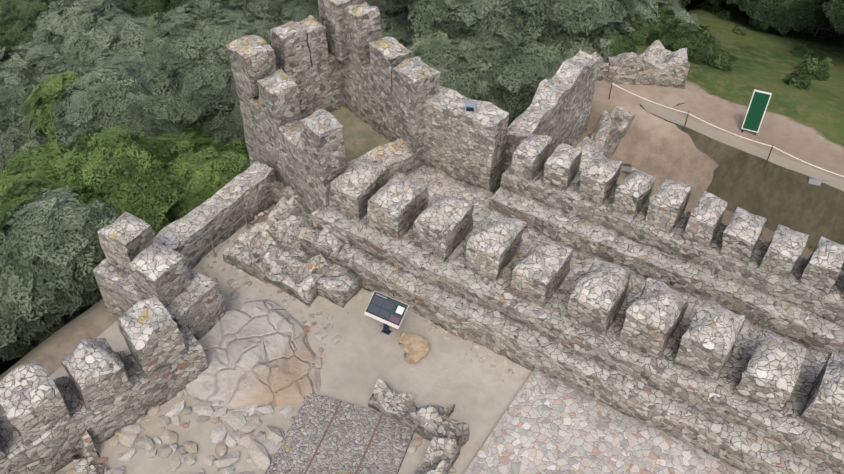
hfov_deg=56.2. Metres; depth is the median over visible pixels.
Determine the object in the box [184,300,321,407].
outcrop rock
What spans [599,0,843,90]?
bushes
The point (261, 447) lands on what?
rubble
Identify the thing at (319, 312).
debris
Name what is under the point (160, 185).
green trees
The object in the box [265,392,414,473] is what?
ramp
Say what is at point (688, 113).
rope barrier
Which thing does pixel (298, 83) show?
tower
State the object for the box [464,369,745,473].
stone paving
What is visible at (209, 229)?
railing
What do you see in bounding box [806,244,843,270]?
weeds
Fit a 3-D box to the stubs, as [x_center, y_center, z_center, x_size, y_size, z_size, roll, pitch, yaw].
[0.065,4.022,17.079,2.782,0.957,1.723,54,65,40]
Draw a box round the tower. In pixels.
[226,0,440,215]
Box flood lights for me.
[465,101,829,185]
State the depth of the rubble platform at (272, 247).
20.52 m
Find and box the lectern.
[364,291,408,334]
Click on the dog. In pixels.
(416, 347)
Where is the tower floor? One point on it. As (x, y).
(360, 137)
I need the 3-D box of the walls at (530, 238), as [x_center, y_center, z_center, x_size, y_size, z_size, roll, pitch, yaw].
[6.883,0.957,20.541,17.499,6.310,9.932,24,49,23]
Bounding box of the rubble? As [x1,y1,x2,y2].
[51,264,457,473]
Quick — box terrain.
[0,0,843,416]
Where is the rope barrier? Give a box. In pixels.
[608,81,843,176]
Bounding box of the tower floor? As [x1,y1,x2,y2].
[331,107,389,162]
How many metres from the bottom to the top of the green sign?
1.619 m
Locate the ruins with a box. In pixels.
[588,40,689,157]
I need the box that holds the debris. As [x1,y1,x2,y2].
[141,210,524,471]
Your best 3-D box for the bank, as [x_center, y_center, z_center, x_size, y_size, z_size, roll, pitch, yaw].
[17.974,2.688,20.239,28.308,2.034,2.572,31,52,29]
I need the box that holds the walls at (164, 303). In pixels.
[0,161,276,473]
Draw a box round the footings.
[72,430,113,473]
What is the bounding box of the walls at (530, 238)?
[303,50,843,473]
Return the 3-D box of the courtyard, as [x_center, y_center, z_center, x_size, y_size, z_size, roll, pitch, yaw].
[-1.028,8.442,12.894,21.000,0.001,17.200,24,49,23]
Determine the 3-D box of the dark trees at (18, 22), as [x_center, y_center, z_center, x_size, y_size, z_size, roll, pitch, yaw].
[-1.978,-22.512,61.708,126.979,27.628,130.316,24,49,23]
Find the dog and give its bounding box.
[394,332,429,363]
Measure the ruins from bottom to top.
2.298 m
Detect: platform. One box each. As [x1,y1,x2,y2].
[222,181,361,307]
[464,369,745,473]
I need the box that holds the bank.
[640,93,843,246]
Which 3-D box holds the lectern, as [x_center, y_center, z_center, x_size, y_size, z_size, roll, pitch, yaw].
[-0.838,1.985,18.848,0.940,1.110,0.545,21,48,21]
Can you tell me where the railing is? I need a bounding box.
[180,200,249,263]
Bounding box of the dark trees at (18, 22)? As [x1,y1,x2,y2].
[0,0,843,51]
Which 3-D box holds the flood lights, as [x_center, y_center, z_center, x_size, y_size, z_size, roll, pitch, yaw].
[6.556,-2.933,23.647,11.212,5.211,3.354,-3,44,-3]
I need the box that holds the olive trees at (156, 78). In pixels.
[0,0,699,360]
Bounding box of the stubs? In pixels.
[368,378,468,473]
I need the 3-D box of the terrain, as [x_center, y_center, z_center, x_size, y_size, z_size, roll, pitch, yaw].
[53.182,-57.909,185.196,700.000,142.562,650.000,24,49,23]
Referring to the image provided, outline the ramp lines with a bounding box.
[304,401,383,473]
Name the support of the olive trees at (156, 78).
on the terrain
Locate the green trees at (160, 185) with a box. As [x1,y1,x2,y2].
[0,70,249,262]
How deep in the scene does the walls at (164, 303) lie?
17.19 m
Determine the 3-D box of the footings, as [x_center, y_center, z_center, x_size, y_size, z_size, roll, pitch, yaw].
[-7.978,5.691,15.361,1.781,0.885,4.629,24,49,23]
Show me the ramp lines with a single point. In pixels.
(326, 432)
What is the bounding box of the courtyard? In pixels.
[1,224,532,473]
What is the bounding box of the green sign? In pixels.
[741,89,771,135]

